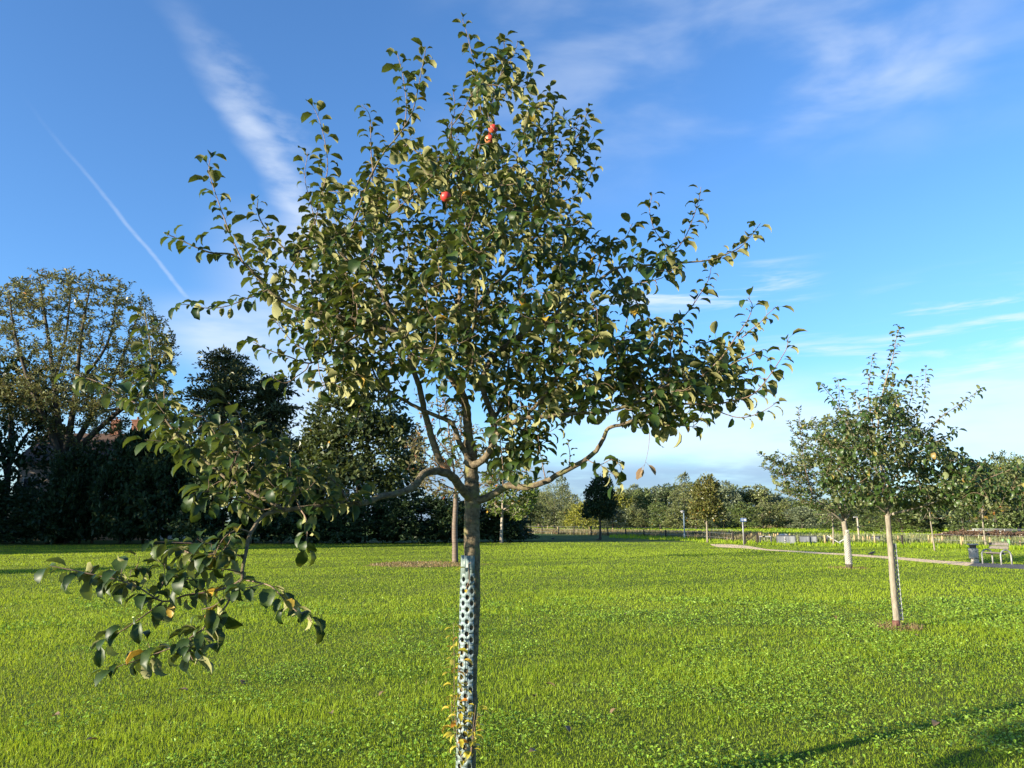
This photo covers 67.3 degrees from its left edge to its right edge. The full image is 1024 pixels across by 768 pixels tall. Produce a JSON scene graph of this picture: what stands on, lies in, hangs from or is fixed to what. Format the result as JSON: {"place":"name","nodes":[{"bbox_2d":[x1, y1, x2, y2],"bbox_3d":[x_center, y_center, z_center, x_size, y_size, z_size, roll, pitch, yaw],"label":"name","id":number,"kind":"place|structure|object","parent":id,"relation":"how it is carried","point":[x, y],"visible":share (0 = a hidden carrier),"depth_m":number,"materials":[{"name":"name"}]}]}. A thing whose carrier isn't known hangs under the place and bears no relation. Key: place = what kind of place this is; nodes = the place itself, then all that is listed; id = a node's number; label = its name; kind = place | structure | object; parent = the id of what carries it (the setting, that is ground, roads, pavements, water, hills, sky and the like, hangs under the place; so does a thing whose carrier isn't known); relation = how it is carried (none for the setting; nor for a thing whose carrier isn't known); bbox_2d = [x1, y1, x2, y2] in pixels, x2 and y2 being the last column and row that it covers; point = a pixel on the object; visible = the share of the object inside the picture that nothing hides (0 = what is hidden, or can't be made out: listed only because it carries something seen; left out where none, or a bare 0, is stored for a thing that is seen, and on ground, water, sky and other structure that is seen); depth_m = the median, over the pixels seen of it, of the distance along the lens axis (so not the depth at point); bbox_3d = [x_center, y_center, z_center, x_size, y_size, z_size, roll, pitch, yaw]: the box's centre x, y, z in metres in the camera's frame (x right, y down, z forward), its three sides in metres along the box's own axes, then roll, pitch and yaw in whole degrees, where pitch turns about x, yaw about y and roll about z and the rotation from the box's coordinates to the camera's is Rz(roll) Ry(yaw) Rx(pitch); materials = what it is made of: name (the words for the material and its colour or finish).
{"place":"outdoors","nodes":[
{"label":"outdoors","id":0,"kind":"place"},
{"bbox_2d":[17,417,184,539],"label":"house","id":1,"kind":"structure","parent":0,"point":[33,471],"depth_m":69.56,"materials":[{"name":"brick"}]},
{"bbox_2d":[0,521,1023,767],"bbox_3d":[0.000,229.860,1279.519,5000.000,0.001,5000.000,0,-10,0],"label":"lawn","id":2,"kind":"structure","parent":0,"point":[560,681],"depth_m":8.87,"materials":[{"name":"green plant"}]},
{"bbox_2d":[0,474,35,543],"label":"bush","id":3,"kind":"object","parent":2,"relation":"on","point":[4,485],"visible":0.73,"depth_m":57.54,"materials":[{"name":"green plant"}]},
{"bbox_2d":[0,486,45,542],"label":"bush","id":4,"kind":"object","parent":2,"relation":"on","point":[17,490],"visible":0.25,"depth_m":58.41,"materials":[{"name":"green plant"}]},
{"bbox_2d":[0,345,68,541],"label":"dark broadleaf","id":5,"kind":"object","parent":2,"relation":"on","point":[9,453],"visible":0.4,"depth_m":61.87,"materials":[{"name":"green plant"}]},
{"bbox_2d":[23,443,94,544],"bbox_3d":[-33.549,8.108,57.599,4.974,7.704,7.648,5,-11,-27],"label":"bush","id":6,"kind":"object","parent":2,"relation":"on","point":[73,483],"visible":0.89,"depth_m":56.29,"materials":[{"name":"green plant"}]},
{"bbox_2d":[42,438,138,542],"bbox_3d":[-31.685,8.088,58.682,7.989,8.137,5.241,2,-10,-12],"label":"bush","id":7,"kind":"object","parent":2,"relation":"on","point":[96,460],"visible":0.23,"depth_m":58.21,"materials":[{"name":"green plant"}]},
{"bbox_2d":[0,266,181,542],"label":"tall airy tree","id":8,"kind":"object","parent":2,"relation":"on","point":[90,410],"visible":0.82,"depth_m":60.01,"materials":[{"name":"green plant"}]},
{"bbox_2d":[85,425,158,543],"bbox_3d":[-29.046,7.412,57.725,5.434,9.145,7.521,-1,-10,3],"label":"bush","id":9,"kind":"object","parent":2,"relation":"on","point":[115,469],"visible":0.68,"depth_m":55.86,"materials":[{"name":"green plant"}]},
{"bbox_2d":[103,425,186,542],"bbox_3d":[-27.750,7.667,59.281,8.548,9.197,4.977,-3,-11,18],"label":"bush","id":10,"kind":"object","parent":2,"relation":"on","point":[147,435],"visible":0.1,"depth_m":57.93,"materials":[{"name":"green plant"}]},
{"bbox_2d":[99,436,214,543],"bbox_3d":[-25.960,7.417,57.777,4.974,9.154,8.873,-7,-12,34],"label":"bush","id":11,"kind":"object","parent":2,"relation":"on","point":[157,466],"visible":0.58,"depth_m":55.69,"materials":[{"name":"green plant"}]},
{"bbox_2d":[152,435,229,542],"bbox_3d":[-24.156,7.908,58.398,5.241,8.395,8.555,8,-13,-40],"label":"bush","id":12,"kind":"object","parent":2,"relation":"on","point":[180,477],"visible":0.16,"depth_m":56.82,"materials":[{"name":"green plant"}]},
{"bbox_2d":[140,344,291,541],"bbox_3d":[-24.892,4.914,64.465,13.519,16.360,13.836,-5,-11,28],"label":"pine tree","id":13,"kind":"object","parent":2,"relation":"on","point":[230,377],"visible":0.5,"depth_m":63.75,"materials":[{"name":"green plant"}]},
{"bbox_2d":[163,454,272,543],"bbox_3d":[-21.430,8.393,57.230,8.053,7.001,5.434,5,-11,-24],"label":"bush","id":14,"kind":"object","parent":2,"relation":"on","point":[177,527],"visible":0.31,"depth_m":55.56,"materials":[{"name":"green plant"}]},
{"bbox_2d":[224,463,285,542],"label":"bush","id":15,"kind":"object","parent":2,"relation":"on","point":[243,534],"visible":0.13,"depth_m":55.95,"materials":[{"name":"green plant"}]},
{"bbox_2d":[228,373,320,540],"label":"pine tree","id":16,"kind":"object","parent":2,"relation":"on","point":[277,408],"visible":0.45,"depth_m":65.46,"materials":[{"name":"green plant"}]},
{"bbox_2d":[235,474,330,543],"bbox_3d":[-17.037,9.038,57.365,8.186,5.755,4.974,-1,-10,6],"label":"bush","id":17,"kind":"object","parent":2,"relation":"on","point":[267,537],"visible":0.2,"depth_m":56.13,"materials":[{"name":"green plant"}]},
{"bbox_2d":[265,485,330,543],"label":"bush","id":18,"kind":"object","parent":2,"relation":"on","point":[273,528],"visible":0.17,"depth_m":55.71,"materials":[{"name":"green plant"}]},
{"bbox_2d":[301,493,378,543],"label":"bush","id":19,"kind":"object","parent":2,"relation":"on","point":[337,524],"visible":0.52,"depth_m":56.12,"materials":[{"name":"green plant"}]},
{"bbox_2d":[291,378,429,541],"bbox_3d":[-11.944,5.973,61.590,12.236,13.267,11.026,0,-10,0],"label":"dense tree","id":20,"kind":"object","parent":2,"relation":"on","point":[384,430],"visible":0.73,"depth_m":60.21,"materials":[{"name":"green plant"}]},
{"bbox_2d":[323,501,406,542],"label":"bush","id":21,"kind":"object","parent":2,"relation":"on","point":[368,533],"visible":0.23,"depth_m":57.94,"materials":[{"name":"green plant"}]},
{"bbox_2d":[367,496,431,542],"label":"bush","id":22,"kind":"object","parent":2,"relation":"on","point":[408,513],"visible":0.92,"depth_m":56.95,"materials":[{"name":"green plant"}]},
{"bbox_2d":[371,490,463,542],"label":"bush","id":23,"kind":"object","parent":2,"relation":"on","point":[425,503],"visible":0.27,"depth_m":59.33,"materials":[{"name":"green plant"}]},
{"bbox_2d":[34,12,806,767],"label":"apple tree","id":24,"kind":"object","parent":2,"relation":"on","point":[336,288],"visible":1,"depth_m":4.28,"materials":[{"name":"green plant"}]},
{"bbox_2d":[456,555,474,767],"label":"tree guard","id":25,"kind":"object","parent":24,"relation":"attached to","point":[465,562],"visible":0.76,"depth_m":4.26,"materials":[{"name":"plastic"}]},
{"bbox_2d":[356,562,488,566],"bbox_3d":[-3.251,6.955,29.630,5.031,0.001,3.694,0,-10,0],"label":"soil patch","id":26,"kind":"object","parent":2,"relation":"on","point":[420,564],"visible":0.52,"depth_m":29.64,"materials":[{"name":"brown soil"}]},
{"bbox_2d":[370,560,460,567],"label":"dry grass","id":27,"kind":"structure","parent":26,"relation":"on","point":[418,564],"depth_m":29.53,"materials":[{"name":"plant"}]},
{"bbox_2d":[410,492,480,542],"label":"bush","id":28,"kind":"object","parent":2,"relation":"on","point":[443,525],"visible":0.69,"depth_m":58.05,"materials":[{"name":"green plant"}]},
{"bbox_2d":[401,378,506,562],"bbox_3d":[-2.218,3.449,31.568,4.872,7.662,3.166,0,-10,0],"label":"cherry tree","id":29,"kind":"object","parent":2,"relation":"on","point":[455,493],"visible":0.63,"depth_m":31.38,"materials":[{"name":"green plant"}]},
{"bbox_2d":[427,500,513,540],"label":"bush","id":30,"kind":"object","parent":2,"relation":"on","point":[483,533],"visible":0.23,"depth_m":60.87,"materials":[{"name":"green plant"}]},
{"bbox_2d":[479,503,531,541],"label":"bush","id":31,"kind":"object","parent":2,"relation":"on","point":[518,528],"visible":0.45,"depth_m":61.51,"materials":[{"name":"green plant"}]},
{"bbox_2d":[0,595,1023,767],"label":"clover","id":32,"kind":"object","parent":2,"relation":"on","point":[756,763],"visible":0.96,"depth_m":7.90,"materials":[{"name":"green plant"}]},
{"bbox_2d":[492,512,539,540],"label":"bush","id":33,"kind":"object","parent":2,"relation":"on","point":[524,522],"visible":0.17,"depth_m":64.61,"materials":[{"name":"green plant"}]},
{"bbox_2d":[517,503,550,527],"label":"tree","id":34,"kind":"object","parent":2,"relation":"on","point":[536,514],"visible":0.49,"depth_m":160.60,"materials":[{"name":"green plant"}]},
{"bbox_2d":[530,483,578,527],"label":"willow","id":35,"kind":"object","parent":2,"relation":"on","point":[564,495],"visible":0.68,"depth_m":162.29,"materials":[{"name":"green plant"}]},
{"bbox_2d":[578,470,620,538],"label":"round tree","id":36,"kind":"object","parent":2,"relation":"on","point":[596,491],"visible":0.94,"depth_m":70.48,"materials":[{"name":"green plant"}]},
{"bbox_2d":[686,471,726,542],"bbox_3d":[15.403,9.689,60.899,3.339,5.706,3.231,0,-10,0],"label":"autumn tree","id":37,"kind":"object","parent":2,"relation":"on","point":[712,508],"visible":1,"depth_m":60.53,"materials":[{"name":"green plant"}]},
{"bbox_2d":[717,480,744,527],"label":"poplar","id":38,"kind":"object","parent":2,"relation":"on","point":[730,489],"visible":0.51,"depth_m":186.88,"materials":[{"name":"green plant"}]},
{"bbox_2d":[776,535,795,543],"bbox_3d":[19.566,11.136,54.844,1.397,0.692,0.105,0,-10,0],"label":"metal board","id":39,"kind":"object","parent":2,"relation":"on","point":[785,538],"visible":0.85,"depth_m":54.85,"materials":[{"name":"metal"}]},
{"bbox_2d":[799,536,817,542],"bbox_3d":[21.607,11.373,56.032,1.314,0.643,0.140,0,-10,0],"label":"metal board","id":40,"kind":"object","parent":2,"relation":"on","point":[811,539],"visible":0.66,"depth_m":56.05,"materials":[{"name":"metal"}]},
{"bbox_2d":[811,498,847,543],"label":"young tree","id":41,"kind":"object","parent":2,"relation":"on","point":[836,512],"visible":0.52,"depth_m":52.14,"materials":[{"name":"green plant"}]},
{"bbox_2d":[752,531,1023,545],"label":"rough grass","id":42,"kind":"structure","parent":2,"relation":"on","point":[922,538],"depth_m":60.66,"materials":[{"name":"green grass"}]},
{"bbox_2d":[870,625,922,630],"bbox_3d":[6.084,3.813,12.009,1.028,0.001,0.692,0,-10,0],"label":"soil patch","id":43,"kind":"object","parent":2,"relation":"on","point":[897,629],"visible":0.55,"depth_m":11.97,"materials":[{"name":"brown soil"}]},
{"bbox_2d":[871,621,923,630],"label":"dry grass","id":44,"kind":"structure","parent":43,"relation":"on","point":[906,624],"depth_m":11.93,"materials":[{"name":"plant"}]},
{"bbox_2d":[806,324,1023,628],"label":"apple tree","id":45,"kind":"object","parent":43,"relation":"on","point":[969,484],"visible":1,"depth_m":12.05,"materials":[{"name":"green plant"}]},
{"bbox_2d":[893,543,902,619],"bbox_3d":[6.059,3.125,12.168,0.146,1.179,0.107,-4,-11,22],"label":"tree guard","id":46,"kind":"object","parent":45,"relation":"attached to","point":[898,581],"visible":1,"depth_m":12.17,"materials":[{"name":"white plastic"}]},
{"bbox_2d":[915,496,955,550],"bbox_3d":[24.964,7.861,45.657,2.351,3.921,7.816,-6,-12,30],"label":"young tree","id":47,"kind":"object","parent":2,"relation":"on","point":[948,515],"visible":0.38,"depth_m":43.33,"materials":[{"name":"green plant"}]},
{"bbox_2d":[931,531,971,537],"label":"bramble","id":48,"kind":"object","parent":2,"relation":"on","point":[949,534],"visible":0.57,"depth_m":68.14,"materials":[{"name":"brown plant"}]},
{"bbox_2d":[956,529,983,537],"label":"bramble","id":49,"kind":"object","parent":2,"relation":"on","point":[968,533],"visible":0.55,"depth_m":67.91,"materials":[{"name":"brown plant"}]},
{"bbox_2d":[960,470,1012,544],"bbox_3d":[31.709,8.204,51.427,3.171,5.273,8.499,-6,-12,31],"label":"young tree","id":50,"kind":"object","parent":2,"relation":"on","point":[982,511],"visible":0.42,"depth_m":49.29,"materials":[{"name":"green plant"}]},
{"bbox_2d":[978,529,1007,537],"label":"bramble","id":51,"kind":"object","parent":2,"relation":"on","point":[995,532],"visible":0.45,"depth_m":68.54,"materials":[{"name":"brown plant"}]},
{"bbox_2d":[0,0,1023,520],"label":"sky","id":52,"kind":"structure","parent":0,"point":[879,144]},
{"bbox_2d":[226,523,1023,534],"bbox_3d":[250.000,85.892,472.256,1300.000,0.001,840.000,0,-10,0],"label":"field","id":53,"kind":"structure","parent":0,"point":[643,528],"depth_m":137.42,"materials":[{"name":"green plant"}]},
{"bbox_2d":[519,488,550,527],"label":"tree","id":54,"kind":"object","parent":53,"relation":"on","point":[535,525],"visible":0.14,"depth_m":182.03,"materials":[{"name":"green plant"}]},
{"bbox_2d":[543,498,575,527],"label":"tree","id":55,"kind":"object","parent":53,"relation":"on","point":[551,523],"visible":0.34,"depth_m":167.93,"materials":[{"name":"green plant"}]},
{"bbox_2d":[553,475,569,527],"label":"pale poplar","id":56,"kind":"object","parent":53,"relation":"on","point":[564,481],"visible":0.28,"depth_m":176.50,"materials":[{"name":"green plant"}]},
{"bbox_2d":[554,502,582,528],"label":"tree","id":57,"kind":"object","parent":53,"relation":"on","point":[564,510],"visible":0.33,"depth_m":157.74,"materials":[{"name":"green plant"}]},
{"bbox_2d":[561,501,605,528],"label":"yellow tree","id":58,"kind":"object","parent":53,"relation":"on","point":[574,512],"visible":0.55,"depth_m":146.49,"materials":[{"name":"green plant"}]},
{"bbox_2d":[597,507,630,527],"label":"tree","id":59,"kind":"object","parent":53,"relation":"on","point":[615,519],"visible":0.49,"depth_m":165.20,"materials":[{"name":"green plant"}]},
{"bbox_2d":[604,487,632,527],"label":"tree","id":60,"kind":"object","parent":53,"relation":"on","point":[623,497],"visible":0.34,"depth_m":172.04,"materials":[{"name":"green plant"}]},
{"bbox_2d":[526,526,733,540],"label":"wire fence","id":61,"kind":"object","parent":53,"relation":"on","point":[643,533],"visible":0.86,"depth_m":82.39,"materials":[{"name":"metal"}]},
{"bbox_2d":[620,506,648,528],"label":"tree","id":62,"kind":"object","parent":53,"relation":"on","point":[630,512],"visible":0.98,"depth_m":165.64,"materials":[{"name":"green plant"}]},
{"bbox_2d":[622,483,647,525],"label":"tree","id":63,"kind":"object","parent":53,"relation":"on","point":[635,486],"visible":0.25,"depth_m":192.09,"materials":[{"name":"green plant"}]},
{"bbox_2d":[626,487,660,526],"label":"tree","id":64,"kind":"object","parent":53,"relation":"on","point":[640,497],"visible":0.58,"depth_m":176.90,"materials":[{"name":"green plant"}]},
{"bbox_2d":[531,528,762,540],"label":"tall grass","id":65,"kind":"structure","parent":53,"relation":"on","point":[717,534],"depth_m":90.89,"materials":[{"name":"green plant"}]},
{"bbox_2d":[639,486,669,526],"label":"tree","id":66,"kind":"object","parent":53,"relation":"on","point":[654,489],"visible":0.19,"depth_m":202.78,"materials":[{"name":"green plant"}]},
{"bbox_2d":[644,501,674,528],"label":"tree","id":67,"kind":"object","parent":53,"relation":"on","point":[658,509],"visible":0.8,"depth_m":163.64,"materials":[{"name":"green plant"}]},
{"bbox_2d":[655,483,688,523],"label":"tree","id":68,"kind":"object","parent":53,"relation":"on","point":[665,498],"visible":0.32,"depth_m":197.00,"materials":[{"name":"green plant"}]},
{"bbox_2d":[658,500,692,528],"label":"tree","id":69,"kind":"object","parent":53,"relation":"on","point":[670,522],"visible":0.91,"depth_m":158.34,"materials":[{"name":"green plant"}]},
{"bbox_2d":[667,470,699,527],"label":"poplar","id":70,"kind":"object","parent":53,"relation":"on","point":[683,494],"visible":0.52,"depth_m":183.25,"materials":[{"name":"green plant"}]},
{"bbox_2d":[528,522,862,527],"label":"verge","id":71,"kind":"structure","parent":53,"relation":"on","point":[733,526],"depth_m":190.79,"materials":[{"name":"green plant"}]},
{"bbox_2d":[684,506,716,528],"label":"tree","id":72,"kind":"object","parent":53,"relation":"on","point":[700,523],"visible":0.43,"depth_m":157.15,"materials":[{"name":"green plant"}]},
{"bbox_2d":[709,502,740,527],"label":"tree","id":73,"kind":"object","parent":53,"relation":"on","point":[724,523],"visible":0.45,"depth_m":167.05,"materials":[{"name":"green plant"}]},
{"bbox_2d":[726,501,764,528],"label":"tree","id":74,"kind":"object","parent":53,"relation":"on","point":[745,511],"visible":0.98,"depth_m":160.29,"materials":[{"name":"green plant"}]},
{"bbox_2d":[732,484,778,521],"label":"tree","id":75,"kind":"object","parent":53,"relation":"on","point":[762,494],"visible":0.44,"depth_m":189.68,"materials":[{"name":"green plant"}]},
{"bbox_2d":[747,502,778,528],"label":"tree","id":76,"kind":"object","parent":53,"relation":"on","point":[767,508],"visible":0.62,"depth_m":169.56,"materials":[{"name":"green plant"}]},
{"bbox_2d":[765,493,784,526],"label":"tree","id":77,"kind":"object","parent":53,"relation":"on","point":[777,498],"visible":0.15,"depth_m":196.36,"materials":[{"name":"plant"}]},
{"bbox_2d":[770,499,800,527],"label":"tree","id":78,"kind":"object","parent":53,"relation":"on","point":[784,509],"visible":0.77,"depth_m":169.93,"materials":[{"name":"green plant"}]},
{"bbox_2d":[772,496,808,527],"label":"tree","id":79,"kind":"object","parent":53,"relation":"on","point":[794,503],"visible":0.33,"depth_m":182.88,"materials":[{"name":"green plant"}]},
{"bbox_2d":[781,506,821,528],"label":"tree","id":80,"kind":"object","parent":53,"relation":"on","point":[803,514],"visible":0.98,"depth_m":159.46,"materials":[{"name":"green plant"}]},
{"bbox_2d":[811,512,862,530],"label":"tree","id":81,"kind":"object","parent":53,"relation":"on","point":[826,526],"visible":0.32,"depth_m":121.80,"materials":[{"name":"green plant"}]},
{"bbox_2d":[831,509,877,531],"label":"tree","id":82,"kind":"object","parent":53,"relation":"on","point":[852,521],"visible":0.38,"depth_m":115.81,"materials":[{"name":"green plant"}]},
{"bbox_2d":[852,507,909,532],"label":"tree","id":83,"kind":"object","parent":53,"relation":"on","point":[876,525],"visible":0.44,"depth_m":107.89,"materials":[{"name":"green plant"}]},
{"bbox_2d":[877,506,930,532],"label":"tree","id":84,"kind":"object","parent":53,"relation":"on","point":[911,515],"visible":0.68,"depth_m":102.49,"materials":[{"name":"green plant"}]},
{"bbox_2d":[898,503,949,532],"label":"tree","id":85,"kind":"object","parent":53,"relation":"on","point":[928,523],"visible":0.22,"depth_m":105.45,"materials":[{"name":"green plant"}]},
{"bbox_2d":[933,480,979,530],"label":"tree","id":86,"kind":"object","parent":53,"relation":"on","point":[943,520],"visible":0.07,"depth_m":107.81,"materials":[{"name":"green plant"}]},
{"bbox_2d":[937,499,990,531],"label":"tree","id":87,"kind":"object","parent":53,"relation":"on","point":[960,514],"visible":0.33,"depth_m":96.05,"materials":[{"name":"green plant"}]},
{"bbox_2d":[936,475,994,531],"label":"tree","id":88,"kind":"object","parent":53,"relation":"on","point":[967,513],"visible":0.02,"depth_m":105.65,"materials":[{"name":"green plant"}]},
{"bbox_2d":[967,472,1018,531],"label":"tree","id":89,"kind":"object","parent":53,"relation":"on","point":[1000,518],"visible":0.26,"depth_m":93.81,"materials":[{"name":"green plant"}]},
{"bbox_2d":[978,450,1023,531],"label":"tree","id":90,"kind":"object","parent":53,"relation":"on","point":[992,464],"visible":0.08,"depth_m":109.67,"materials":[{"name":"green plant"}]},
{"bbox_2d":[987,452,1023,531],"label":"tree","id":91,"kind":"object","parent":53,"relation":"on","point":[1014,458],"visible":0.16,"depth_m":103.04,"materials":[{"name":"green plant"}]},
{"bbox_2d":[999,477,1023,531],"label":"tree","id":92,"kind":"object","parent":53,"relation":"on","point":[1017,517],"visible":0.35,"depth_m":93.84,"materials":[{"name":"green plant"}]},
{"bbox_2d":[527,527,1023,535],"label":"field grass","id":93,"kind":"structure","parent":0,"point":[785,530],"depth_m":133.61,"materials":[{"name":"green plant"}]},
{"bbox_2d":[609,534,1023,549],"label":"rough grass","id":94,"kind":"structure","parent":0,"point":[925,544],"depth_m":53.50,"materials":[{"name":"green plant"}]},
{"bbox_2d":[711,544,972,565],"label":"path","id":95,"kind":"structure","parent":0,"point":[873,556],"depth_m":37.33,"materials":[{"name":"beige gravel"}]},
{"bbox_2d":[968,563,1023,568],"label":"pavement","id":96,"kind":"structure","parent":0,"point":[1017,566],"depth_m":28.92,"materials":[{"name":"concrete"}]},
{"bbox_2d":[967,544,978,562],"bbox_3d":[18.610,6.840,31.009,0.400,0.780,0.400,-5,-11,28],"label":"litter bin","id":97,"kind":"object","parent":96,"relation":"on","point":[973,552],"visible":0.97,"depth_m":30.87,"materials":[{"name":"metal"}]},
{"bbox_2d":[981,542,1012,564],"bbox_3d":[18.850,6.615,29.941,0.560,0.868,0.908,3,-10,-15],"label":"park bench","id":98,"kind":"object","parent":96,"relation":"on","point":[1005,546],"visible":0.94,"depth_m":29.92,"materials":[{"name":"wood"}]},
{"label":"soil patch","id":99,"kind":"structure","parent":0,"visible":0},
{"bbox_2d":[756,400,894,567],"bbox_3d":[11.392,3.557,27.806,5.937,6.130,3.782,2,-10,-10],"label":"apple tree","id":100,"kind":"object","parent":99,"relation":"on","point":[803,464],"visible":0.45,"depth_m":27.33,"materials":[{"name":"green plant"}]},
{"bbox_2d":[843,530,852,563],"bbox_3d":[11.966,5.806,27.416,0.243,1.196,0.244,0,-10,0],"label":"tree guard","id":101,"kind":"object","parent":100,"relation":"attached to","point":[847,535],"visible":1,"depth_m":27.33,"materials":[{"name":"white plastic"}]},
{"label":"soil patch","id":102,"kind":"structure","parent":0,"visible":0},
{"bbox_2d":[478,467,539,542],"bbox_3d":[-0.213,9.108,59.551,5.012,6.340,4.430,0,-10,0],"label":"lime tree","id":103,"kind":"object","parent":102,"relation":"on","point":[531,499],"visible":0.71,"depth_m":59.13,"materials":[{"name":"green plant"}]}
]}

